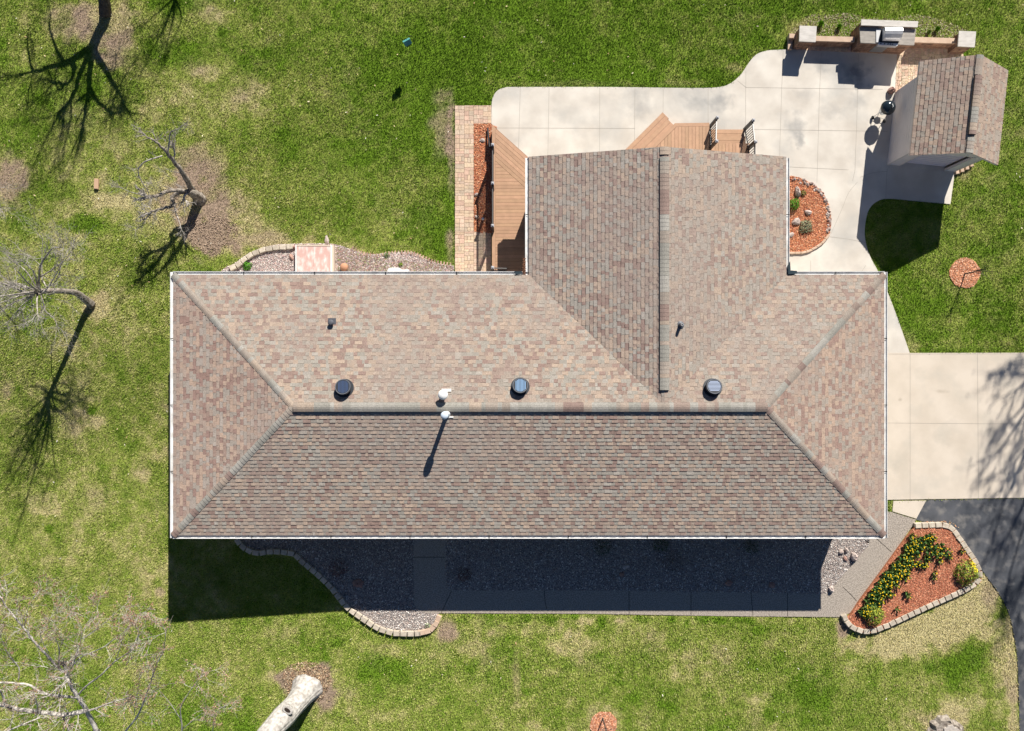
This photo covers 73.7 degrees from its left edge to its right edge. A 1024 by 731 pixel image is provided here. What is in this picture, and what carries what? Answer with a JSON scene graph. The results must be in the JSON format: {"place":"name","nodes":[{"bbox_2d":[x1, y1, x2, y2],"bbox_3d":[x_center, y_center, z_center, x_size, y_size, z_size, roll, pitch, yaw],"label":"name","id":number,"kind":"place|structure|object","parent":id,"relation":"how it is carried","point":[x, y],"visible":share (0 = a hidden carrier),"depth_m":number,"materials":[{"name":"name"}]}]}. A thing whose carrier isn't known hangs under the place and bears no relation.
{"place":"outdoors","nodes":[
{"label":"outdoors","id":0,"kind":"place"},
{"bbox_2d":[320,576,327,583],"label":"edging block","id":1,"kind":"structure","parent":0,"point":[323,580],"depth_m":27.89,"materials":[{"name":"grey concrete"}]},
{"bbox_2d":[325,581,332,588],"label":"edging block","id":2,"kind":"structure","parent":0,"point":[328,585],"depth_m":27.89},
{"bbox_2d":[330,586,336,593],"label":"edging block","id":3,"kind":"structure","parent":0,"point":[333,590],"depth_m":27.89,"materials":[{"name":"grey concrete"}]},
{"bbox_2d":[235,539,438,633],"bbox_3d":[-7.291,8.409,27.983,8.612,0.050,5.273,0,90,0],"label":"gravel","id":4,"kind":"structure","parent":0,"point":[394,581],"depth_m":27.99,"materials":[{"name":"grey gravel"}]},
{"bbox_2d":[239,543,246,550],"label":"edging block","id":5,"kind":"structure","parent":4,"relation":"on","point":[243,546],"depth_m":27.89,"materials":[{"name":"grey concrete"}]},
{"bbox_2d":[245,547,252,553],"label":"edging block","id":6,"kind":"structure","parent":4,"relation":"on","point":[248,550],"depth_m":27.89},
{"bbox_2d":[252,549,259,555],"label":"edging block","id":7,"kind":"structure","parent":4,"relation":"on","point":[255,552],"depth_m":27.89,"materials":[{"name":"grey concrete"}]},
{"bbox_2d":[259,549,266,555],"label":"edging block","id":8,"kind":"structure","parent":4,"relation":"on","point":[262,552],"depth_m":27.89,"materials":[{"name":"grey concrete"}]},
{"bbox_2d":[281,549,287,554],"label":"edging block","id":9,"kind":"structure","parent":4,"relation":"on","point":[284,551],"depth_m":27.89,"materials":[{"name":"grey concrete"}]},
{"bbox_2d":[287,550,294,555],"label":"edging block","id":10,"kind":"structure","parent":4,"relation":"on","point":[290,552],"depth_m":27.89,"materials":[{"name":"grey concrete"}]},
{"bbox_2d":[293,552,301,560],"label":"edging block","id":11,"kind":"structure","parent":4,"relation":"on","point":[297,556],"depth_m":27.89,"materials":[{"name":"grey concrete"}]},
{"bbox_2d":[299,558,305,565],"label":"edging block","id":12,"kind":"structure","parent":4,"relation":"on","point":[302,561],"depth_m":27.89,"materials":[{"name":"grey concrete"}]},
{"bbox_2d":[304,562,311,569],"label":"edging block","id":13,"kind":"structure","parent":4,"relation":"on","point":[307,566],"depth_m":27.89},
{"bbox_2d":[309,566,316,573],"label":"edging block","id":14,"kind":"structure","parent":4,"relation":"on","point":[312,570],"depth_m":27.89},
{"bbox_2d":[314,571,322,578],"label":"edging block","id":15,"kind":"structure","parent":4,"relation":"on","point":[318,575],"depth_m":27.89,"materials":[{"name":"grey concrete"}]},
{"bbox_2d":[329,558,348,578],"bbox_3d":[-7.107,8.264,27.807,0.880,0.420,0.806,30,90,0],"label":"dormant shrub","id":16,"kind":"object","parent":4,"relation":"on","point":[338,568],"visible":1,"depth_m":27.84,"materials":[{"name":"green plant"}]},
{"bbox_2d":[352,579,363,586],"bbox_3d":[-6.308,8.903,27.930,0.460,0.160,0.356,17,90,0],"label":"rock","id":17,"kind":"object","parent":4,"relation":"on","point":[357,582],"visible":1,"depth_m":27.90,"materials":[{"name":"stone"}]},
{"bbox_2d":[373,623,379,630],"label":"edging block","id":18,"kind":"structure","parent":4,"relation":"on","point":[376,627],"depth_m":27.89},
{"bbox_2d":[379,626,386,633],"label":"edging block","id":19,"kind":"structure","parent":4,"relation":"on","point":[382,630],"depth_m":27.89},
{"bbox_2d":[386,628,392,635],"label":"edging block","id":20,"kind":"structure","parent":4,"relation":"on","point":[389,631],"depth_m":27.89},
{"bbox_2d":[393,630,399,635],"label":"edging block","id":21,"kind":"structure","parent":4,"relation":"on","point":[396,632],"depth_m":27.88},
{"bbox_2d":[400,630,406,636],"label":"edging block","id":22,"kind":"structure","parent":4,"relation":"on","point":[403,633],"depth_m":27.89,"materials":[{"name":"beige stone"}]},
{"bbox_2d":[407,630,413,636],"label":"edging block","id":23,"kind":"structure","parent":4,"relation":"on","point":[410,633],"depth_m":27.89,"materials":[{"name":"beige stone"}]},
{"bbox_2d":[222,243,453,270],"bbox_3d":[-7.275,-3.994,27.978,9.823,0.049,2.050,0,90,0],"label":"gravel","id":24,"kind":"structure","parent":0,"point":[286,268],"depth_m":27.98,"materials":[{"name":"grey gravel"}]},
{"bbox_2d":[243,261,251,269],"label":"plant","id":25,"kind":"object","parent":24,"relation":"on","point":[246,266],"visible":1,"depth_m":27.88,"materials":[{"name":"green plant"}]},
{"bbox_2d":[295,245,334,270],"bbox_3d":[-8.013,-3.974,27.890,1.543,0.420,1.827,0,90,0],"label":"cellar hatch","id":26,"kind":"object","parent":24,"relation":"on","point":[314,257],"visible":0.7,"depth_m":27.70,"materials":[{"name":"pink"}]},
{"bbox_2d":[340,263,347,270],"bbox_3d":[-6.860,-4.020,27.880,0.340,0.240,0.340,0,90,0],"label":"flower pot","id":27,"kind":"object","parent":24,"relation":"on","point":[343,266],"visible":0.99,"depth_m":27.79,"materials":[{"name":"brown ceramic"}]},
{"bbox_2d":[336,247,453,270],"bbox_3d":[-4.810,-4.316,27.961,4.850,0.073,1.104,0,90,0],"label":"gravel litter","id":28,"kind":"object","parent":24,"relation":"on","point":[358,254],"visible":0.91,"depth_m":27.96,"materials":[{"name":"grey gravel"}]},
{"bbox_2d":[388,267,409,270],"bbox_3d":[-4.587,-3.509,27.750,0.845,0.500,0.878,0,90,0],"label":"utility cover","id":29,"kind":"object","parent":24,"relation":"on","point":[394,269],"visible":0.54,"depth_m":27.50,"materials":[{"name":"white plastic"}]},
{"bbox_2d":[334,592,341,599],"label":"edging block","id":30,"kind":"structure","parent":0,"point":[337,595],"depth_m":27.89,"materials":[{"name":"beige concrete"}]},
{"bbox_2d":[339,597,345,605],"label":"edging block","id":31,"kind":"structure","parent":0,"point":[342,601],"depth_m":27.89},
{"bbox_2d":[343,603,350,610],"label":"edging block","id":32,"kind":"structure","parent":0,"point":[346,606],"depth_m":27.89,"materials":[{"name":"beige concrete"}]},
{"bbox_2d":[349,608,356,614],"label":"edging block","id":33,"kind":"structure","parent":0,"point":[352,611],"depth_m":27.89,"materials":[{"name":"beige concrete"}]},
{"bbox_2d":[355,611,361,619],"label":"edging block","id":34,"kind":"structure","parent":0,"point":[358,615],"depth_m":27.89,"materials":[{"name":"beige concrete"}]},
{"bbox_2d":[360,616,367,622],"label":"edging block","id":35,"kind":"structure","parent":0,"point":[364,619],"depth_m":27.89,"materials":[{"name":"beige concrete"}]},
{"bbox_2d":[366,619,373,626],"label":"edging block","id":36,"kind":"structure","parent":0,"point":[369,623],"depth_m":27.89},
{"bbox_2d":[473,123,496,233],"bbox_3d":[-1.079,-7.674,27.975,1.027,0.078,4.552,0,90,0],"label":"mulch","id":37,"kind":"object","parent":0,"point":[482,202],"visible":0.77,"depth_m":27.97,"materials":[{"name":"brown wood"}]},
{"bbox_2d":[0,0,1023,730],"bbox_3d":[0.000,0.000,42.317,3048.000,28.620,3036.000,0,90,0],"label":"lawn","id":38,"kind":"structure","parent":0,"point":[232,204],"depth_m":28.02,"materials":[{"name":"plant"}]},
{"bbox_2d":[0,179,28,220],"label":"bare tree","id":39,"kind":"object","parent":38,"relation":"on","point":[1,209],"visible":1,"depth_m":25.18,"materials":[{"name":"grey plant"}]},
{"bbox_2d":[0,195,95,356],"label":"bare tree","id":40,"kind":"object","parent":38,"relation":"on","point":[87,301],"visible":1,"depth_m":24.95,"materials":[{"name":"grey plant"}]},
{"bbox_2d":[94,178,98,189],"bbox_3d":[-17.015,-7.433,27.955,0.176,0.090,0.425,3,90,0],"label":"wood block","id":41,"kind":"object","parent":38,"relation":"on","point":[96,183],"depth_m":27.91,"materials":[{"name":"beige wood"}]},
{"bbox_2d":[98,0,111,17],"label":"bare tree","id":42,"kind":"object","parent":38,"relation":"on","point":[105,10],"visible":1,"depth_m":27.68,"materials":[{"name":"brown plant"}]},
{"bbox_2d":[0,567,243,730],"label":"budding tree","id":43,"kind":"object","parent":38,"relation":"on","point":[63,663],"visible":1,"depth_m":23.36,"materials":[{"name":"grey plant"}]},
{"bbox_2d":[107,116,206,244],"bbox_3d":[-13.396,-6.925,25.924,3.019,4.263,5.180,24,90,0],"label":"pruned tree","id":44,"kind":"object","parent":38,"relation":"on","point":[195,195],"visible":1,"depth_m":26.46,"materials":[{"name":"grey plant"}]},
{"bbox_2d":[185,215,237,255],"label":"dirt clods","id":45,"kind":"object","parent":38,"relation":"on","point":[228,221],"visible":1,"depth_m":28.00,"materials":[{"name":"brown soil"}]},
{"bbox_2d":[229,264,236,270],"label":"edging block","id":46,"kind":"structure","parent":38,"relation":"on","point":[233,267],"depth_m":27.87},
{"bbox_2d":[235,260,242,267],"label":"edging block","id":47,"kind":"structure","parent":38,"relation":"on","point":[239,264],"depth_m":27.87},
{"bbox_2d":[240,256,247,263],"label":"edging block","id":48,"kind":"structure","parent":38,"relation":"on","point":[243,259],"depth_m":27.88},
{"bbox_2d":[245,252,253,259],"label":"edging block","id":49,"kind":"structure","parent":38,"relation":"on","point":[249,256],"depth_m":27.87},
{"bbox_2d":[252,249,259,255],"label":"edging block","id":50,"kind":"structure","parent":38,"relation":"on","point":[255,252],"depth_m":27.88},
{"bbox_2d":[258,247,265,253],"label":"edging block","id":51,"kind":"structure","parent":38,"relation":"on","point":[262,250],"depth_m":27.88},
{"bbox_2d":[265,246,272,251],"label":"edging block","id":52,"kind":"structure","parent":38,"relation":"on","point":[269,248],"depth_m":27.88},
{"bbox_2d":[286,244,292,249],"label":"edging block","id":53,"kind":"structure","parent":38,"relation":"on","point":[289,246],"depth_m":27.87,"materials":[{"name":"beige stone"}]},
{"bbox_2d":[257,674,322,730],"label":"tree","id":54,"kind":"object","parent":38,"relation":"on","point":[304,693],"visible":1,"depth_m":26.83,"materials":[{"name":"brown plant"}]},
{"bbox_2d":[282,662,331,703],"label":"wood chips","id":55,"kind":"object","parent":38,"relation":"on","point":[309,674],"visible":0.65,"depth_m":28.07,"materials":[{"name":"beige wood"}]},
{"bbox_2d":[455,105,490,270],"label":"paver walk","id":56,"kind":"structure","parent":38,"relation":"on","point":[472,250],"depth_m":27.98,"materials":[{"name":"brick"}]},
{"bbox_2d":[4,0,1023,727],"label":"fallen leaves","id":57,"kind":"object","parent":38,"relation":"on","point":[330,234],"visible":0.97,"depth_m":27.97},
{"bbox_2d":[170,146,886,538],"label":"house","id":58,"kind":"structure","parent":38,"relation":"on","point":[664,342],"depth_m":24.88,"materials":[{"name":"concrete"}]},
{"bbox_2d":[840,613,847,620],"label":"edging block","id":59,"kind":"structure","parent":38,"relation":"on","point":[844,617],"depth_m":27.85,"materials":[{"name":"beige concrete"}]},
{"bbox_2d":[843,620,851,626],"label":"edging block","id":60,"kind":"structure","parent":38,"relation":"on","point":[848,623],"depth_m":27.83,"materials":[{"name":"beige stone"}]},
{"bbox_2d":[849,624,857,630],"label":"edging block","id":61,"kind":"structure","parent":38,"relation":"on","point":[852,627],"depth_m":27.84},
{"bbox_2d":[786,13,964,47],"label":"dry leaf litter","id":62,"kind":"object","parent":38,"relation":"on","point":[926,28],"visible":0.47,"depth_m":28.00,"materials":[{"name":"brown plant"}]},
{"bbox_2d":[787,19,975,53],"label":"barbecue wall","id":63,"kind":"structure","parent":38,"relation":"on","point":[862,38],"depth_m":27.44,"materials":[{"name":"stone"}]},
{"bbox_2d":[869,46,887,51],"bbox_3d":[14.844,-12.814,27.550,0.530,0.660,0.030,3,90,0],"label":"access door","id":64,"kind":"structure","parent":63,"relation":"in","point":[875,49],"depth_m":27.64,"materials":[{"name":"silver metal"}]},
{"bbox_2d":[876,27,902,47],"bbox_3d":[14.912,-13.003,27.004,0.936,0.432,0.677,0,90,0],"label":"gas grill","id":65,"kind":"object","parent":63,"relation":"on","point":[890,37],"visible":1,"depth_m":26.95,"materials":[{"name":"silver metal"}]},
{"bbox_2d":[888,620,895,626],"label":"edging block","id":66,"kind":"structure","parent":38,"relation":"on","point":[892,622],"depth_m":27.83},
{"bbox_2d":[895,617,902,623],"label":"edging block","id":67,"kind":"structure","parent":38,"relation":"on","point":[898,620],"depth_m":27.84,"materials":[{"name":"beige stone"}]},
{"bbox_2d":[901,614,908,620],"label":"edging block","id":68,"kind":"structure","parent":38,"relation":"on","point":[904,617],"depth_m":27.84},
{"bbox_2d":[913,522,921,527],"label":"edging block","id":69,"kind":"structure","parent":38,"relation":"on","point":[917,525],"depth_m":27.84,"materials":[{"name":"beige concrete"}]},
{"bbox_2d":[920,522,927,527],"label":"edging block","id":70,"kind":"structure","parent":38,"relation":"on","point":[924,524],"depth_m":27.84,"materials":[{"name":"beige concrete"}]},
{"bbox_2d":[927,522,934,527],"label":"edging block","id":71,"kind":"structure","parent":38,"relation":"on","point":[931,524],"depth_m":27.85,"materials":[{"name":"beige concrete"}]},
{"bbox_2d":[932,599,938,606],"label":"edging block","id":72,"kind":"structure","parent":38,"relation":"on","point":[935,603],"depth_m":27.83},
{"bbox_2d":[935,522,941,527],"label":"edging block","id":73,"kind":"structure","parent":38,"relation":"on","point":[938,524],"depth_m":27.83,"materials":[{"name":"beige concrete"}]},
{"bbox_2d":[941,522,948,528],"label":"edging block","id":74,"kind":"structure","parent":38,"relation":"on","point":[945,525],"depth_m":27.84,"materials":[{"name":"beige concrete"}]},
{"bbox_2d":[927,714,963,730],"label":"tree stump","id":75,"kind":"object","parent":38,"relation":"on","point":[945,722],"visible":1,"depth_m":27.85,"materials":[{"name":"wood"}]},
{"bbox_2d":[944,594,951,600],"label":"edging block","id":76,"kind":"structure","parent":38,"relation":"on","point":[948,597],"depth_m":27.84,"materials":[{"name":"beige concrete"}]},
{"bbox_2d":[950,591,957,597],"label":"edging block","id":77,"kind":"structure","parent":38,"relation":"on","point":[954,594],"depth_m":27.84,"materials":[{"name":"beige concrete"}]},
{"bbox_2d":[956,588,963,594],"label":"edging block","id":78,"kind":"structure","parent":38,"relation":"on","point":[960,591],"depth_m":27.83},
{"bbox_2d":[960,540,966,548],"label":"edging block","id":79,"kind":"structure","parent":38,"relation":"on","point":[963,544],"depth_m":27.84,"materials":[{"name":"beige concrete"}]},
{"bbox_2d":[963,585,970,592],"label":"edging block","id":80,"kind":"structure","parent":38,"relation":"on","point":[966,588],"depth_m":27.84,"materials":[{"name":"beige concrete"}]},
{"bbox_2d":[590,712,616,730],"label":"mulch ring","id":81,"kind":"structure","parent":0,"point":[600,720],"depth_m":28.00,"materials":[{"name":"orange wood"}]},
{"bbox_2d":[600,718,620,730],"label":"sapling","id":82,"kind":"object","parent":81,"relation":"on","point":[605,726],"visible":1,"depth_m":27.03,"materials":[{"name":"brown plant"}]},
{"bbox_2d":[445,539,868,593],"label":"gravel bed ground","id":83,"kind":"structure","parent":0,"point":[632,542],"depth_m":28.00,"materials":[{"name":"grey gravel"}]},
{"bbox_2d":[458,567,470,582],"bbox_3d":[-1.950,8.548,27.845,0.611,0.354,0.696,0,90,0],"label":"dormant shrub","id":84,"kind":"object","parent":83,"relation":"on","point":[464,574],"visible":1,"depth_m":27.81,"materials":[{"name":"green plant"}]},
{"bbox_2d":[593,539,611,556],"bbox_3d":[3.674,7.458,27.763,0.831,0.525,0.807,0,90,0],"label":"dormant shrub","id":85,"kind":"object","parent":83,"relation":"on","point":[603,547],"visible":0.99,"depth_m":27.75,"materials":[{"name":"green plant"}]},
{"bbox_2d":[653,539,668,553],"bbox_3d":[6.060,7.347,27.744,0.704,0.565,0.704,0,90,0],"label":"dormant shrub","id":86,"kind":"object","parent":83,"relation":"on","point":[662,549],"visible":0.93,"depth_m":27.76,"materials":[{"name":"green plant"}]},
{"bbox_2d":[725,580,732,585],"bbox_3d":[8.876,8.923,27.940,0.293,0.140,0.248,-44,90,0],"label":"rock","id":87,"kind":"object","parent":83,"relation":"on","point":[728,582],"visible":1,"depth_m":27.91,"materials":[{"name":"stone"}]},
{"bbox_2d":[743,539,759,555],"bbox_3d":[9.796,7.404,27.808,0.649,0.435,0.686,-30,90,0],"label":"dormant shrub","id":88,"kind":"object","parent":83,"relation":"on","point":[750,546],"visible":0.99,"depth_m":27.81,"materials":[{"name":"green plant"}]},
{"bbox_2d":[851,552,857,560],"bbox_3d":[14.005,7.819,27.879,0.284,0.261,0.380,-11,90,0],"label":"rock","id":89,"kind":"object","parent":83,"relation":"on","point":[854,556],"visible":1,"depth_m":27.84,"materials":[{"name":"beige stone"}]},
{"bbox_2d":[413,511,915,616],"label":"path","id":90,"kind":"structure","parent":0,"point":[433,592],"depth_m":28.00,"materials":[{"name":"concrete"}]},
{"bbox_2d":[491,49,954,352],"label":"patio","id":91,"kind":"structure","parent":0,"point":[811,112],"depth_m":27.99,"materials":[{"name":"concrete"}]},
{"bbox_2d":[491,125,527,270],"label":"deck","id":92,"kind":"structure","parent":91,"relation":"on","point":[508,204],"depth_m":27.50,"materials":[{"name":"beige wood"}]},
{"bbox_2d":[627,113,756,153],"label":"deck","id":93,"kind":"structure","parent":91,"relation":"on","point":[661,130],"depth_m":27.50,"materials":[{"name":"beige wood"}]},
{"bbox_2d":[871,100,895,122],"bbox_3d":[15.067,-10.320,27.543,0.609,0.910,0.671,17,90,0],"label":"kettle grill","id":94,"kind":"object","parent":91,"relation":"on","point":[888,107],"visible":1,"depth_m":27.24,"materials":[{"name":"black metal"}]},
{"bbox_2d":[887,54,1007,172],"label":"shed","id":95,"kind":"structure","parent":91,"relation":"on","point":[947,115],"depth_m":25.71,"materials":[{"name":"brown"}]},
{"bbox_2d":[907,154,964,166],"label":"wall","id":96,"kind":"structure","parent":95,"relation":"in","point":[943,160],"depth_m":27.32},
{"bbox_2d":[790,175,830,251],"bbox_3d":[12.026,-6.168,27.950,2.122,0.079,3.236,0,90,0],"label":"mulch","id":97,"kind":"object","parent":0,"point":[817,205],"visible":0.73,"depth_m":27.95,"materials":[{"name":"orange wood"}]},
{"bbox_2d":[790,198,799,211],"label":"shrub","id":98,"kind":"object","parent":97,"relation":"on","point":[795,204],"visible":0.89,"depth_m":27.79,"materials":[{"name":"green plant"}]},
{"bbox_2d":[792,218,799,224],"bbox_3d":[11.616,-5.901,27.902,0.351,0.155,0.303,4,90,0],"label":"rock","id":99,"kind":"object","parent":97,"relation":"on","point":[795,221],"visible":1,"depth_m":27.87,"materials":[{"name":"grey stone"}]},
{"bbox_2d":[795,186,800,197],"bbox_3d":[11.671,-7.105,27.872,0.215,0.215,0.490,-11,90,0],"label":"rock","id":100,"kind":"object","parent":97,"relation":"on","point":[797,192],"visible":1,"depth_m":27.84,"materials":[{"name":"grey stone"}]},
{"bbox_2d":[798,219,812,232],"bbox_3d":[12.011,-5.694,27.867,0.620,0.262,0.608,0,90,0],"label":"shrub","id":101,"kind":"object","parent":97,"relation":"on","point":[803,225],"visible":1,"depth_m":27.86,"materials":[{"name":"green plant"}]},
{"bbox_2d":[791,44,963,91],"bbox_3d":[14.970,-12.120,28.039,7.260,0.122,2.240,0,90,0],"label":"paver patch","id":102,"kind":"object","parent":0,"point":[908,63],"visible":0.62,"depth_m":27.98,"materials":[{"name":"stone"}]},
{"bbox_2d":[887,87,895,93],"bbox_3d":[15.516,-11.237,27.859,0.286,0.302,0.260,29,90,0],"label":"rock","id":103,"kind":"object","parent":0,"point":[891,90],"visible":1,"depth_m":27.83,"materials":[{"name":"brown stone"}]},
{"bbox_2d":[892,500,925,517],"bbox_3d":[16.290,5.910,28.056,1.380,0.128,0.740,0,90,0],"label":"apron","id":104,"kind":"object","parent":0,"point":[911,509],"visible":1,"depth_m":27.99,"materials":[{"name":"concrete"}]},
{"bbox_2d":[847,526,981,632],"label":"flower bed ground","id":105,"kind":"structure","parent":0,"point":[883,568],"depth_m":27.90,"materials":[{"name":"red wood"}]},
{"bbox_2d":[862,604,885,625],"bbox_3d":[14.723,10.183,27.671,0.939,0.523,0.918,0,90,0],"label":"shrub","id":106,"kind":"object","parent":105,"relation":"on","point":[876,610],"visible":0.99,"depth_m":27.63,"materials":[{"name":"green plant"}]},
{"bbox_2d":[951,559,981,586],"bbox_3d":[18.461,8.398,27.644,1.085,0.584,1.003,-40,90,0],"label":"shrub","id":107,"kind":"object","parent":105,"relation":"on","point":[976,576],"visible":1,"depth_m":27.63,"materials":[{"name":"green plant"}]},
{"bbox_2d":[887,353,1023,499],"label":"driveway","id":108,"kind":"structure","parent":0,"point":[955,425],"depth_m":27.98,"materials":[{"name":"concrete"}]},
{"bbox_2d":[949,257,980,287],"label":"mulch ring","id":109,"kind":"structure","parent":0,"point":[963,273],"depth_m":28.00,"materials":[{"name":"brown wood"}]},
{"bbox_2d":[964,256,997,280],"bbox_3d":[18.661,-3.760,27.166,0.726,1.674,0.818,31,90,0],"label":"sapling","id":110,"kind":"object","parent":109,"relation":"on","point":[979,270],"visible":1,"depth_m":26.98,"materials":[{"name":"green plant"}]},
{"bbox_2d":[915,498,1023,730],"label":"road","id":111,"kind":"structure","parent":0,"point":[991,532],"depth_m":28.00,"materials":[{"name":"grey asphalt"}]},
{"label":"shepherd hook","id":112,"kind":"object","parent":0,"visible":0},
{"bbox_2d":[403,38,411,46],"bbox_3d":[-4.120,-12.720,26.825,0.300,0.430,0.260,-29,90,0],"label":"bird feeder","id":113,"kind":"object","parent":112,"relation":"hanging from","point":[407,42],"visible":1,"depth_m":26.80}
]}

